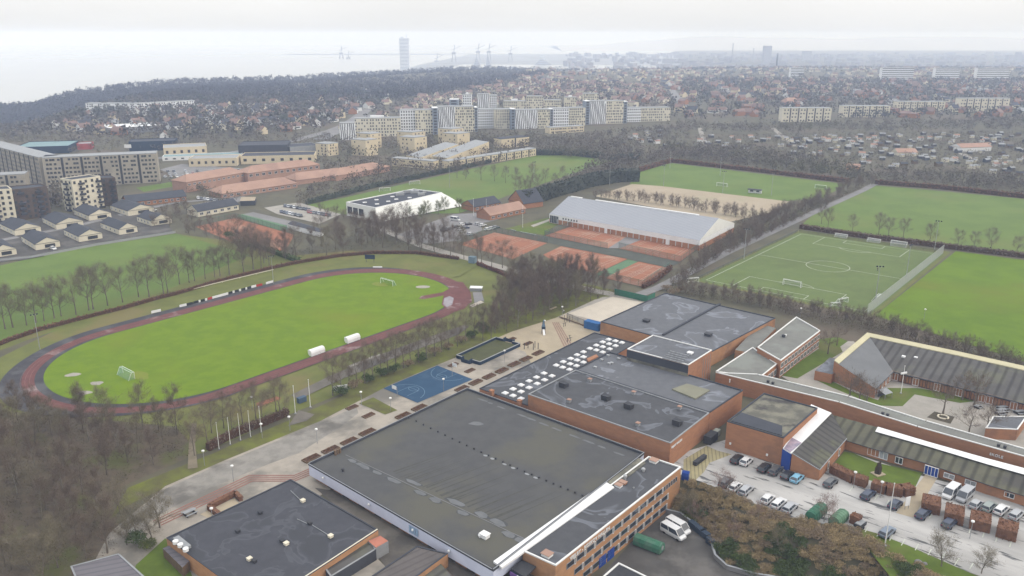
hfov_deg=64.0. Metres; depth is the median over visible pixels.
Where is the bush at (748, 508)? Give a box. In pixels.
[742,505,755,512]
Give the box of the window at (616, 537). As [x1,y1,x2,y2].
[612,534,618,543]
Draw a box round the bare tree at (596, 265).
[589,256,603,289]
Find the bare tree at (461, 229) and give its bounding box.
[454,224,468,253]
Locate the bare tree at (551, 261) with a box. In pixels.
[543,255,555,282]
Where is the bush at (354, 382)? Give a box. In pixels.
[347,378,362,388]
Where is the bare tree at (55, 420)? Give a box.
[44,405,66,440]
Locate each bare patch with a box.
[65,373,80,376]
[90,381,103,384]
[416,285,429,287]
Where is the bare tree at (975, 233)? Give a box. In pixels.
[969,230,982,245]
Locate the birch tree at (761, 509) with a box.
[750,498,771,518]
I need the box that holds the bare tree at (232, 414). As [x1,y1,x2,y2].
[218,398,240,428]
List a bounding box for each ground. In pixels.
[0,50,1023,575]
[285,54,433,54]
[410,54,679,71]
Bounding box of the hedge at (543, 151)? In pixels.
[536,148,640,159]
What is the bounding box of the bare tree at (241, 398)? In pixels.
[220,382,253,423]
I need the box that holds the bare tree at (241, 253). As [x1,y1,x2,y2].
[234,244,246,259]
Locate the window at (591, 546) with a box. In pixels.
[586,543,593,553]
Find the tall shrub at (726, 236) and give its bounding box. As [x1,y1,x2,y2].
[723,233,730,247]
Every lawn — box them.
[135,538,191,575]
[506,218,557,234]
[782,347,842,377]
[818,337,846,353]
[819,381,877,403]
[835,452,921,486]
[851,527,975,575]
[876,388,973,405]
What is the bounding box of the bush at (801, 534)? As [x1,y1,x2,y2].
[794,530,808,536]
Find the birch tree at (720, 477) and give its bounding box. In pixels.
[710,465,729,493]
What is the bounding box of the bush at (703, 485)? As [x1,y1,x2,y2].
[698,482,708,489]
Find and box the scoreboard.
[365,255,374,258]
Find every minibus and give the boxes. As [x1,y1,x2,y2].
[450,216,459,220]
[660,519,686,540]
[665,514,690,534]
[941,480,961,499]
[955,483,975,503]
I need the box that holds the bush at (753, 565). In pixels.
[743,560,759,575]
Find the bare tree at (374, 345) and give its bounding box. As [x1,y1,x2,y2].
[360,337,385,376]
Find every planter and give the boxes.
[301,453,320,463]
[321,445,339,454]
[340,436,358,445]
[345,404,358,410]
[358,427,375,436]
[361,412,374,418]
[395,411,411,419]
[411,403,426,411]
[454,384,469,391]
[464,368,475,372]
[468,378,482,385]
[482,372,495,379]
[495,367,508,373]
[507,360,520,366]
[519,355,532,361]
[531,350,544,355]
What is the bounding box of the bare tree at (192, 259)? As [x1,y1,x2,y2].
[173,251,196,282]
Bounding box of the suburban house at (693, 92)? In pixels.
[689,90,696,96]
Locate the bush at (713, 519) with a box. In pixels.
[709,516,719,521]
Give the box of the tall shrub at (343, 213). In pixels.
[338,207,347,216]
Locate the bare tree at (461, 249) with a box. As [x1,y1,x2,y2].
[455,232,470,253]
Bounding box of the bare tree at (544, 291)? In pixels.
[538,278,552,307]
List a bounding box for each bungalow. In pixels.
[0,217,40,235]
[0,239,16,256]
[21,229,59,249]
[42,211,82,228]
[63,223,102,241]
[73,204,110,220]
[100,216,137,234]
[110,199,153,215]
[136,210,171,225]
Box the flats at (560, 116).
[551,107,568,125]
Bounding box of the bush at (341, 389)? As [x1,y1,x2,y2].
[332,384,349,395]
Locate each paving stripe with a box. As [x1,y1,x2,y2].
[154,469,308,520]
[157,471,308,521]
[161,473,308,522]
[161,475,308,524]
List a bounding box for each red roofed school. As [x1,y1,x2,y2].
[171,167,244,191]
[207,177,297,197]
[240,159,319,181]
[284,168,336,184]
[329,162,389,180]
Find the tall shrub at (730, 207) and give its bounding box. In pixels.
[725,202,736,212]
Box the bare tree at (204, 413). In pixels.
[187,402,221,440]
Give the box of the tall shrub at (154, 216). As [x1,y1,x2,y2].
[149,212,157,225]
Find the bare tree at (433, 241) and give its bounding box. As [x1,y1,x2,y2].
[428,226,438,249]
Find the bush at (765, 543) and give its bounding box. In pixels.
[757,538,772,548]
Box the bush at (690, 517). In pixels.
[683,513,696,521]
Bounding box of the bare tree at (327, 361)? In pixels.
[316,348,343,395]
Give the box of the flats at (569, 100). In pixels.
[564,95,575,106]
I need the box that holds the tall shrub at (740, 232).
[736,227,745,237]
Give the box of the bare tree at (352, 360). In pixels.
[346,350,365,379]
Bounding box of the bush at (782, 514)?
[775,511,790,518]
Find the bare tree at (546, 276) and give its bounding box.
[540,270,554,304]
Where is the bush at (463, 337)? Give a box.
[454,335,467,342]
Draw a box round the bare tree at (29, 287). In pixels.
[13,278,49,322]
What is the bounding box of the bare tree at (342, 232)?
[337,224,348,252]
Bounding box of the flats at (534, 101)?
[526,95,542,108]
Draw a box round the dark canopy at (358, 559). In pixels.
[326,542,376,575]
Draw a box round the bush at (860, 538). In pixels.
[853,536,865,546]
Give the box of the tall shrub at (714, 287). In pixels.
[709,282,718,298]
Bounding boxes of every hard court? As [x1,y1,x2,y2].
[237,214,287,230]
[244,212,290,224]
[599,260,636,275]
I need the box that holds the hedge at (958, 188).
[875,179,1023,198]
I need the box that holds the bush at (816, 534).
[813,530,823,539]
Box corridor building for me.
[715,372,1023,467]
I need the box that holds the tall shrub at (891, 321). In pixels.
[886,313,897,330]
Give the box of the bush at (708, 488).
[705,485,713,492]
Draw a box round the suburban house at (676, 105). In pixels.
[674,103,684,112]
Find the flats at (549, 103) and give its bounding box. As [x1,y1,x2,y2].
[544,99,560,107]
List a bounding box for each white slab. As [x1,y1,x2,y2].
[789,67,803,76]
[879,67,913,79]
[932,68,959,80]
[973,68,1009,80]
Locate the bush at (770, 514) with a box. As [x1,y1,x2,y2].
[765,511,781,519]
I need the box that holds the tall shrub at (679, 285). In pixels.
[675,277,683,289]
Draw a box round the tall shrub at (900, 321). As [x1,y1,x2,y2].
[891,313,910,333]
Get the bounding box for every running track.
[21,269,454,412]
[447,281,471,313]
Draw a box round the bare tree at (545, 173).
[541,168,549,179]
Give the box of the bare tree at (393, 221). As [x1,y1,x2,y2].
[386,214,401,244]
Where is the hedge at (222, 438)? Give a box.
[205,407,289,450]
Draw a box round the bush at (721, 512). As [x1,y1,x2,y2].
[713,509,725,516]
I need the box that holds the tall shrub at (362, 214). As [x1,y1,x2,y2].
[359,211,365,223]
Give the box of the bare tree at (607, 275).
[600,268,610,285]
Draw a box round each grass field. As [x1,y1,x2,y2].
[0,234,248,340]
[137,182,171,191]
[309,155,610,213]
[630,163,841,200]
[803,186,1023,252]
[875,251,1023,360]
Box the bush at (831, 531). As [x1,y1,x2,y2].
[824,527,837,535]
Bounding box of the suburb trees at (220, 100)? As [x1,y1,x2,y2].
[3,84,419,124]
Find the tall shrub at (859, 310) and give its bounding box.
[856,303,867,322]
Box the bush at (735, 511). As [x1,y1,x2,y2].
[731,510,746,521]
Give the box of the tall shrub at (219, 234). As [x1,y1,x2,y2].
[214,229,222,240]
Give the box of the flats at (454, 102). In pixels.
[449,99,458,105]
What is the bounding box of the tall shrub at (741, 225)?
[737,220,745,235]
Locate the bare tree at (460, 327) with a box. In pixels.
[447,311,467,346]
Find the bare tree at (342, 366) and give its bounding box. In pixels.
[323,355,353,384]
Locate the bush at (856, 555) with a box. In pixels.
[850,550,864,560]
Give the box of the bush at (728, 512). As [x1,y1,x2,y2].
[723,508,733,517]
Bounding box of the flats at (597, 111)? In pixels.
[589,100,606,123]
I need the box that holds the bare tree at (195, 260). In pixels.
[183,249,205,280]
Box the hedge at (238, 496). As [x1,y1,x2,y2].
[234,490,242,501]
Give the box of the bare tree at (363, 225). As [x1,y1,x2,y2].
[356,216,374,242]
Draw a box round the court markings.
[400,368,459,393]
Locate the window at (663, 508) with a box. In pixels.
[660,504,665,513]
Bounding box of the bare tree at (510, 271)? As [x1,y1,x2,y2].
[505,266,519,292]
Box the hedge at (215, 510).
[206,504,220,514]
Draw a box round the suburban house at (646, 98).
[641,96,649,102]
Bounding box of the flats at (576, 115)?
[567,107,585,125]
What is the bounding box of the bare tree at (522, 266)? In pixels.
[517,259,526,281]
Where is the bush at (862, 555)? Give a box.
[854,553,870,561]
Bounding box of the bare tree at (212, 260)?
[202,247,224,276]
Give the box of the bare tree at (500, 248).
[495,238,514,267]
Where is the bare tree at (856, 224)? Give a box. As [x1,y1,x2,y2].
[847,214,859,229]
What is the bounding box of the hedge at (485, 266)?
[476,261,507,276]
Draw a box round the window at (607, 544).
[603,541,609,550]
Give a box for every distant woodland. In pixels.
[0,127,337,151]
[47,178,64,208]
[295,147,530,203]
[314,134,535,172]
[321,128,540,158]
[532,132,667,181]
[566,121,690,145]
[636,139,874,179]
[665,114,1023,132]
[873,163,1023,193]
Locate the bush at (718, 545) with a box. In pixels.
[711,539,727,551]
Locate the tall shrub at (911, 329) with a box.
[907,322,917,337]
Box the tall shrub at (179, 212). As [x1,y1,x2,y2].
[173,205,183,219]
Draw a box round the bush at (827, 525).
[823,523,834,529]
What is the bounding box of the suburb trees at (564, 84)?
[363,76,673,116]
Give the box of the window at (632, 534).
[628,530,634,540]
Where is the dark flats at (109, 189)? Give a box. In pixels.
[98,175,117,205]
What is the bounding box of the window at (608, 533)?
[605,528,612,538]
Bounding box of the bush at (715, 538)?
[708,534,720,542]
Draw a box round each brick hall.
[528,370,708,463]
[575,352,742,431]
[725,393,817,464]
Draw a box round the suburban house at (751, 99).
[749,97,757,103]
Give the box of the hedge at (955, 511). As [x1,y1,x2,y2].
[943,501,964,525]
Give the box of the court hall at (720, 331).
[600,293,774,365]
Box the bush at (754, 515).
[746,509,761,516]
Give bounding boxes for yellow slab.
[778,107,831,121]
[838,105,890,116]
[893,101,945,112]
[955,98,1009,110]
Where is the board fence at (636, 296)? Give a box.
[614,289,654,301]
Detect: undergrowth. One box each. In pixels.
[0,411,191,575]
[258,228,464,255]
[349,278,627,388]
[671,183,869,287]
[681,286,1023,365]
[708,211,777,253]
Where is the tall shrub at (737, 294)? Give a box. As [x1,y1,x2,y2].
[731,286,742,302]
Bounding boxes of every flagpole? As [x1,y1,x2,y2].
[883,483,894,546]
[900,368,906,393]
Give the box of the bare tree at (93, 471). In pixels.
[76,462,103,497]
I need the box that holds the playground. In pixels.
[500,315,594,362]
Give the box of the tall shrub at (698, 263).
[693,260,702,272]
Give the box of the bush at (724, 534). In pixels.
[719,528,729,537]
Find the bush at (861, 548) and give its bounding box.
[856,545,869,553]
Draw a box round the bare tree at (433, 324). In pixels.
[420,314,454,355]
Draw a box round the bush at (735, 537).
[731,532,740,540]
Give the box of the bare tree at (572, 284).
[568,270,585,305]
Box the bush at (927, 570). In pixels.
[921,566,933,575]
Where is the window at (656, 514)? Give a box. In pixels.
[652,510,658,519]
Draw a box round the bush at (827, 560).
[819,556,835,565]
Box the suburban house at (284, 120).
[281,116,295,122]
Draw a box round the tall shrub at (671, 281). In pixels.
[669,273,677,284]
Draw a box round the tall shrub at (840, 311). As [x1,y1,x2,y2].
[831,298,846,314]
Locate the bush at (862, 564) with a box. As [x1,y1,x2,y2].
[858,561,870,568]
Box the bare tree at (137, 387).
[120,378,150,428]
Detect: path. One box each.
[188,423,197,468]
[288,410,313,425]
[291,325,466,397]
[454,265,474,276]
[531,219,548,226]
[537,236,679,266]
[569,296,611,312]
[609,237,639,247]
[698,128,706,145]
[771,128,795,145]
[896,475,936,516]
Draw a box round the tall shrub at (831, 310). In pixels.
[827,302,836,318]
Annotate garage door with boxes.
[599,553,605,567]
[607,546,614,561]
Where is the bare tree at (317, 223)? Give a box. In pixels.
[311,211,331,243]
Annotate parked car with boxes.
[717,477,733,487]
[727,481,742,492]
[729,454,744,464]
[738,484,754,495]
[739,456,753,466]
[756,462,771,473]
[759,493,775,505]
[767,465,783,475]
[770,497,787,509]
[780,470,794,480]
[781,501,798,513]
[789,473,804,483]
[822,477,838,488]
[859,489,876,500]
[878,525,896,538]
[887,498,902,510]
[914,508,931,520]
[940,517,956,529]
[967,499,983,509]
[980,500,997,512]
[992,503,1009,515]
[1007,508,1023,520]
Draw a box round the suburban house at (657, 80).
[651,78,659,81]
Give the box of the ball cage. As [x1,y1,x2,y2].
[456,337,519,364]
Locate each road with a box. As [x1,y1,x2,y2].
[3,198,227,239]
[158,114,375,158]
[315,109,372,138]
[366,223,637,300]
[636,184,877,294]
[670,90,688,109]
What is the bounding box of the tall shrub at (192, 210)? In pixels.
[185,207,197,219]
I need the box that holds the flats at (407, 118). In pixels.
[400,109,415,129]
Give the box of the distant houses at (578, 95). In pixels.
[338,78,669,128]
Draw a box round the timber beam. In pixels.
[559,316,583,325]
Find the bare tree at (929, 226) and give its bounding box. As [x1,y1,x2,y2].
[921,221,939,240]
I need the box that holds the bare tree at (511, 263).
[502,257,517,278]
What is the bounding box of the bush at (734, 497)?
[728,493,738,502]
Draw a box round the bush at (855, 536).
[850,533,861,539]
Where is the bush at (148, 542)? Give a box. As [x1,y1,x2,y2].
[138,537,156,549]
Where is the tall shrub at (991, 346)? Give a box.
[981,342,993,357]
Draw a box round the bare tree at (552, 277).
[546,265,558,300]
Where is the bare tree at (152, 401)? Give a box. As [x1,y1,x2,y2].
[146,395,168,430]
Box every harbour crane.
[451,45,459,61]
[475,45,484,62]
[486,44,494,62]
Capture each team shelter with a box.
[308,345,324,356]
[344,333,359,342]
[747,188,762,193]
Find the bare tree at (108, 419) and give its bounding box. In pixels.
[103,409,128,446]
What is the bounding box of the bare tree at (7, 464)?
[0,444,29,493]
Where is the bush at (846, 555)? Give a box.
[842,552,853,560]
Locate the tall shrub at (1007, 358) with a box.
[1004,346,1018,362]
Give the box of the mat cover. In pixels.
[470,286,482,291]
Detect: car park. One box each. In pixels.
[160,164,242,176]
[199,196,244,203]
[265,203,339,223]
[399,213,497,243]
[674,440,1023,575]
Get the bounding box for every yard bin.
[688,519,697,529]
[694,524,705,534]
[700,529,710,538]
[705,535,716,546]
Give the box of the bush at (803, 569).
[791,564,805,573]
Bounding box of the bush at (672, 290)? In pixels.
[667,288,679,294]
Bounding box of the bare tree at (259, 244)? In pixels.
[248,235,269,267]
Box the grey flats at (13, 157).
[0,141,56,184]
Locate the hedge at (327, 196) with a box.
[305,157,513,204]
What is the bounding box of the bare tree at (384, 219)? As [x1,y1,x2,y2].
[378,210,390,238]
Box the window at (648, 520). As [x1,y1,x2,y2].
[644,517,650,526]
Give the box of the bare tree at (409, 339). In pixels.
[401,330,423,358]
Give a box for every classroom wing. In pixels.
[715,347,776,377]
[757,317,819,377]
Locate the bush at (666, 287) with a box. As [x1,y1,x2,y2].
[661,285,672,290]
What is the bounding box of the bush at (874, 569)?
[868,566,882,574]
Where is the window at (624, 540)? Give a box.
[619,537,626,547]
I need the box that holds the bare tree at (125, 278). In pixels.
[108,266,136,302]
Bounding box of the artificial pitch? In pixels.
[698,232,943,313]
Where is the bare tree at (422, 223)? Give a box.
[413,219,428,248]
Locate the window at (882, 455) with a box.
[867,450,887,459]
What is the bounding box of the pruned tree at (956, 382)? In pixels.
[950,369,982,399]
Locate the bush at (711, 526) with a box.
[710,522,721,530]
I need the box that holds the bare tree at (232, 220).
[224,213,246,245]
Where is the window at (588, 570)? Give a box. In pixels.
[583,567,590,575]
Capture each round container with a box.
[633,533,664,554]
[805,502,827,520]
[829,508,848,525]
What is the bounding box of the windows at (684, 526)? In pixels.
[666,517,688,530]
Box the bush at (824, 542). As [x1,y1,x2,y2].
[818,537,834,547]
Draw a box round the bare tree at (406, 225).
[402,224,413,237]
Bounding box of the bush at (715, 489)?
[711,486,722,493]
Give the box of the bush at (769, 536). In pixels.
[763,532,776,541]
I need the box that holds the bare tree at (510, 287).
[504,282,512,308]
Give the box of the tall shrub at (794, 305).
[789,300,799,312]
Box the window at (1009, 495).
[1004,491,1014,498]
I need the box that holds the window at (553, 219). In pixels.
[550,215,558,223]
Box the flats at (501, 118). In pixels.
[493,108,509,128]
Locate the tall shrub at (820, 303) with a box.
[815,296,824,313]
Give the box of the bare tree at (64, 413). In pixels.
[48,407,76,426]
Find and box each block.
[315,141,338,155]
[351,137,377,155]
[357,131,381,147]
[397,130,424,145]
[399,135,426,153]
[438,127,462,142]
[442,131,469,144]
[474,56,480,65]
[486,56,490,65]
[494,135,528,147]
[534,55,551,64]
[545,125,583,133]
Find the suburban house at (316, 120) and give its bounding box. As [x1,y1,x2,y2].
[312,118,320,125]
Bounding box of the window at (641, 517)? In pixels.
[638,513,643,522]
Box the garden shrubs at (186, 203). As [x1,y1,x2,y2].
[140,190,240,218]
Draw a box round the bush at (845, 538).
[837,533,847,543]
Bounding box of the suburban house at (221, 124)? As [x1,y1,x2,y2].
[218,121,225,129]
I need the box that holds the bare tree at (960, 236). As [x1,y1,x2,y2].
[950,228,966,243]
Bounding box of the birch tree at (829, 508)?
[819,497,837,522]
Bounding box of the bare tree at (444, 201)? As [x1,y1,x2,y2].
[440,196,449,210]
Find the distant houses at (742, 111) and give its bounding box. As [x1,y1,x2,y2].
[678,76,1023,117]
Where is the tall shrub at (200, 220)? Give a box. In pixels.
[195,217,202,228]
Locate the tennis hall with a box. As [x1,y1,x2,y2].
[549,196,733,250]
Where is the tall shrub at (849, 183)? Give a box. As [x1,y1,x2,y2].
[845,180,850,189]
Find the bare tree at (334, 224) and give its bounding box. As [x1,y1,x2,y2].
[326,221,344,249]
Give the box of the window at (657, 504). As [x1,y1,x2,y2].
[654,500,659,508]
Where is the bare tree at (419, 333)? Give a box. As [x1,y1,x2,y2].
[405,319,433,362]
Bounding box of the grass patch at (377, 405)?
[360,397,395,413]
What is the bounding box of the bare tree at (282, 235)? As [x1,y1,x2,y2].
[276,226,288,252]
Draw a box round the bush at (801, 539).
[792,535,807,547]
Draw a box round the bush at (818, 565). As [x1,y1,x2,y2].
[814,561,829,570]
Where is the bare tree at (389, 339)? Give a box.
[376,336,400,373]
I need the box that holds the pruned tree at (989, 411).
[973,398,1018,424]
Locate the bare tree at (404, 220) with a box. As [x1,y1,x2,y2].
[401,211,411,237]
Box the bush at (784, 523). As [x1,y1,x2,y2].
[777,521,789,533]
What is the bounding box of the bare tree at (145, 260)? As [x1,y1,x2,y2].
[132,251,164,296]
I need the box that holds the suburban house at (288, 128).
[279,124,292,131]
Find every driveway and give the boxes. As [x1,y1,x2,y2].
[5,240,43,259]
[8,232,73,251]
[64,228,115,243]
[101,212,154,235]
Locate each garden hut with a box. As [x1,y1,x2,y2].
[922,156,930,160]
[934,162,943,166]
[941,157,949,161]
[954,149,962,152]
[967,164,975,168]
[982,158,991,162]
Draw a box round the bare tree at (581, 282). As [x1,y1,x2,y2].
[574,273,587,289]
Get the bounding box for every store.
[19,140,79,153]
[76,141,93,149]
[104,122,158,132]
[124,138,177,150]
[163,143,206,154]
[188,154,240,166]
[238,140,290,153]
[240,151,316,163]
[288,142,315,151]
[297,395,306,403]
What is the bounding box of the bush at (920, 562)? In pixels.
[911,561,924,569]
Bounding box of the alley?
[316,488,506,575]
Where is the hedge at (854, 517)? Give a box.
[849,511,862,524]
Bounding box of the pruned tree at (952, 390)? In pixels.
[928,380,960,413]
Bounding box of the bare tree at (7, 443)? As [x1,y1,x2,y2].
[0,428,28,484]
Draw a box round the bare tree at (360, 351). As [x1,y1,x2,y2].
[353,344,377,383]
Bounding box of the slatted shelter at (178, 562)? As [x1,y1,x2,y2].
[163,546,190,575]
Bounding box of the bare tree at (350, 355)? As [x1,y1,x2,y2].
[338,350,360,376]
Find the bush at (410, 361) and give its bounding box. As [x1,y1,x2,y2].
[401,359,413,366]
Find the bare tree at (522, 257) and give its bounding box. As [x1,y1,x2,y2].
[518,251,535,276]
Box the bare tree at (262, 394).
[247,385,273,417]
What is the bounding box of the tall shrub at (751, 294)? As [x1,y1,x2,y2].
[745,286,756,304]
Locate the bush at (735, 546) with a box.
[728,540,744,549]
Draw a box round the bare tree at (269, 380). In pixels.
[259,374,282,410]
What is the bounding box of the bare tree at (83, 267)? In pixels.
[72,263,100,310]
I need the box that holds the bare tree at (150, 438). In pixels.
[140,424,160,464]
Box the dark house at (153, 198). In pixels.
[121,189,186,204]
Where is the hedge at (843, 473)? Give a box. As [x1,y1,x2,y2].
[829,463,868,487]
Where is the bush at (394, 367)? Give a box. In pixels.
[388,362,400,371]
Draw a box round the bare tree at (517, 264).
[512,260,522,280]
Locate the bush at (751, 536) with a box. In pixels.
[744,531,759,540]
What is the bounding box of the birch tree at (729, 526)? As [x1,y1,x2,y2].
[725,515,745,536]
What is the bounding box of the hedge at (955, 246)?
[799,223,1023,257]
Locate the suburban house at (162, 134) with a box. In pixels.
[159,130,168,137]
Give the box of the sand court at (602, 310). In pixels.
[569,297,641,321]
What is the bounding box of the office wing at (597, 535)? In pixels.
[523,456,680,575]
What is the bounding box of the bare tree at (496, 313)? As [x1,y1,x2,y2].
[491,301,502,328]
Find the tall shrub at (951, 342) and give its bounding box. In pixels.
[948,332,962,349]
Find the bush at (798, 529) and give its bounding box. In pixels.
[794,523,806,532]
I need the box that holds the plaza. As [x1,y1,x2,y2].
[96,296,643,575]
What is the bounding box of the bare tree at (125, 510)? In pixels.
[118,494,150,531]
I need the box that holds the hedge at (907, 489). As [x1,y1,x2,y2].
[870,479,915,497]
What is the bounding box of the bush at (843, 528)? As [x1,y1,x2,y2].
[838,524,849,532]
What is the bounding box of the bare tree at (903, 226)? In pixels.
[898,217,912,237]
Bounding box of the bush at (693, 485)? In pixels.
[688,482,697,488]
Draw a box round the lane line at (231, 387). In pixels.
[29,273,446,408]
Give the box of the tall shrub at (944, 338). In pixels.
[931,328,947,346]
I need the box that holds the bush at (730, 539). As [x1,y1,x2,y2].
[724,536,737,545]
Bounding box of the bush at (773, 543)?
[770,537,789,547]
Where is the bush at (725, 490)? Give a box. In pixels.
[723,489,736,496]
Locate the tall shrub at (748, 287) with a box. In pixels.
[743,284,754,301]
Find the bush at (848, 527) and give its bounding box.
[842,523,854,532]
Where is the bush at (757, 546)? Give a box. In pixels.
[752,541,763,550]
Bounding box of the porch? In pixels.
[603,562,645,575]
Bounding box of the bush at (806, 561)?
[797,557,810,571]
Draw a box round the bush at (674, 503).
[671,501,681,507]
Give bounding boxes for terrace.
[85,100,194,111]
[392,156,438,169]
[442,147,535,167]
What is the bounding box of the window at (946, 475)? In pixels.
[943,472,954,479]
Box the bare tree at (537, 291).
[525,281,540,316]
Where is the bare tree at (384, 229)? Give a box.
[369,214,390,247]
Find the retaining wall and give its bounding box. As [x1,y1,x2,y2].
[666,508,774,575]
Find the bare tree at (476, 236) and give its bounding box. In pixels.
[466,230,482,260]
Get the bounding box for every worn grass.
[129,371,148,378]
[372,282,387,285]
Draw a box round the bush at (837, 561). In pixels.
[828,558,845,567]
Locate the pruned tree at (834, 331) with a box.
[830,322,850,344]
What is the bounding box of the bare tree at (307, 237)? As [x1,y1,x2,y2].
[304,226,317,251]
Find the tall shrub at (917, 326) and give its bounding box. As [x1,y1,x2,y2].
[906,318,927,338]
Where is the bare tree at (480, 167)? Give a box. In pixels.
[476,157,486,174]
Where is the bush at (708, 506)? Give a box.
[699,501,715,509]
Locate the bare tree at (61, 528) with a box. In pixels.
[25,507,74,559]
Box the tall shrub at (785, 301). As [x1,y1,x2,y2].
[778,294,790,311]
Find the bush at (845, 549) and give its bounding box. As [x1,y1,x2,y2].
[838,543,848,552]
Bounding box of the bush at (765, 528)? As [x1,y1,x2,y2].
[758,522,770,531]
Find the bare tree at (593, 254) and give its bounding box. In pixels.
[586,252,600,285]
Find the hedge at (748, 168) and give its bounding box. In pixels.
[638,158,848,181]
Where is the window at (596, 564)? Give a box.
[592,560,598,570]
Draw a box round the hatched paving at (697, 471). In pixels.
[683,446,730,479]
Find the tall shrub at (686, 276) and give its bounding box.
[683,270,692,282]
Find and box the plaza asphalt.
[119,407,357,535]
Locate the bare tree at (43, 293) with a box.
[29,285,50,320]
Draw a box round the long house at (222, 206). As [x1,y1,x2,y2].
[186,198,238,216]
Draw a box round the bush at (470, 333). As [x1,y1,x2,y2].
[466,330,478,337]
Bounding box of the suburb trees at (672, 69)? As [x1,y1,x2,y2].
[405,64,1023,96]
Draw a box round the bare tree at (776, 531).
[765,519,796,550]
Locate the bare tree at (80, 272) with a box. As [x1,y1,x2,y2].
[74,263,111,308]
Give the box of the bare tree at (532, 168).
[528,163,538,180]
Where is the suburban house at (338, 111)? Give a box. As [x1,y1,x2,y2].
[332,108,345,117]
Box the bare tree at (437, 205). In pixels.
[434,200,443,213]
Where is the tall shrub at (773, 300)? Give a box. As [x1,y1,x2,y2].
[767,289,776,306]
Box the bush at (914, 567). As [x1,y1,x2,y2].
[906,563,923,572]
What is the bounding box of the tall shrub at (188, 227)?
[182,222,192,233]
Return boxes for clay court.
[196,218,292,254]
[463,232,545,258]
[543,246,625,272]
[545,227,624,247]
[601,262,665,285]
[619,240,693,261]
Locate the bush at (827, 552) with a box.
[819,546,832,557]
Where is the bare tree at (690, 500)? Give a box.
[671,489,707,512]
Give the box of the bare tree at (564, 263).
[560,255,569,280]
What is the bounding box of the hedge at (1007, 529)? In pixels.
[995,517,1018,542]
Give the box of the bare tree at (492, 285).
[491,273,505,296]
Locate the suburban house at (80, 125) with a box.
[75,122,90,130]
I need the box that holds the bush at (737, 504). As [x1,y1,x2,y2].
[733,501,742,506]
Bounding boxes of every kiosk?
[240,197,255,205]
[468,256,476,263]
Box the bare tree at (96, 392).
[91,382,121,419]
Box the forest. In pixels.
[0,65,555,123]
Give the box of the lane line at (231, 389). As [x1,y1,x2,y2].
[25,273,439,408]
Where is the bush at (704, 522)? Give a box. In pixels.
[700,520,712,527]
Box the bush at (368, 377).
[361,373,375,381]
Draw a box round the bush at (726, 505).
[721,502,731,508]
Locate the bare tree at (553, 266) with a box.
[548,258,558,286]
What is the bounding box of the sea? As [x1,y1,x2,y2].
[0,46,673,104]
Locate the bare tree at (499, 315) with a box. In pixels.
[488,301,502,327]
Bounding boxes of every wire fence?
[0,231,175,260]
[206,213,291,233]
[457,227,543,243]
[549,231,607,248]
[623,243,694,257]
[698,230,796,276]
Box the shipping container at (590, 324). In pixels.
[584,319,600,331]
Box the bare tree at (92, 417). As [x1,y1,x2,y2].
[86,409,104,443]
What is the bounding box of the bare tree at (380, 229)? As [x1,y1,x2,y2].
[373,213,384,243]
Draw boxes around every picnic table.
[181,507,197,517]
[995,410,1006,415]
[996,408,1009,413]
[1012,409,1023,414]
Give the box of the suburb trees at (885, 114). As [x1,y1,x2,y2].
[666,75,1023,119]
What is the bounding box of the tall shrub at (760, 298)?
[756,292,764,303]
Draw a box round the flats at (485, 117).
[478,108,493,128]
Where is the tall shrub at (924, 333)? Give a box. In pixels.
[919,323,932,342]
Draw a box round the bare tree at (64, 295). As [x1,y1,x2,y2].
[46,279,71,315]
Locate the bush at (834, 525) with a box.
[829,520,841,530]
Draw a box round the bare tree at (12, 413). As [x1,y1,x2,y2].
[0,395,26,445]
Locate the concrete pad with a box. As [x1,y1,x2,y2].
[473,292,483,302]
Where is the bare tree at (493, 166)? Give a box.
[490,165,498,180]
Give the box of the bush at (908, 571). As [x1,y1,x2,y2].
[898,567,916,575]
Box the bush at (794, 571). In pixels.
[787,566,801,575]
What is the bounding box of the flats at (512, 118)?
[509,108,514,129]
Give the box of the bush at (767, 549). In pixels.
[763,546,778,553]
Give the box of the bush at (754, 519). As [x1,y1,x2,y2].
[748,516,758,526]
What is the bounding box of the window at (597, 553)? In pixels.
[594,548,600,558]
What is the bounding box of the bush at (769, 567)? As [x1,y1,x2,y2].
[763,562,774,571]
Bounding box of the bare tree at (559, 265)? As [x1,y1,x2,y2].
[543,259,564,283]
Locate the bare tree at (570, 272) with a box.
[566,268,575,290]
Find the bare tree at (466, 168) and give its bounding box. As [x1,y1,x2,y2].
[462,166,469,178]
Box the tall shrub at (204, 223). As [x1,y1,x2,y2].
[202,222,210,234]
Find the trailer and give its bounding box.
[854,519,866,528]
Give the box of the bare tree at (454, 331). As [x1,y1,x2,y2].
[437,317,460,349]
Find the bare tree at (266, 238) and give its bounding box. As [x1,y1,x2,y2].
[260,235,276,265]
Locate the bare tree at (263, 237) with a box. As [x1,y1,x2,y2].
[254,227,275,258]
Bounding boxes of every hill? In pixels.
[20,69,470,108]
[551,36,1023,50]
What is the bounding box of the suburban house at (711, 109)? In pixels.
[707,107,718,112]

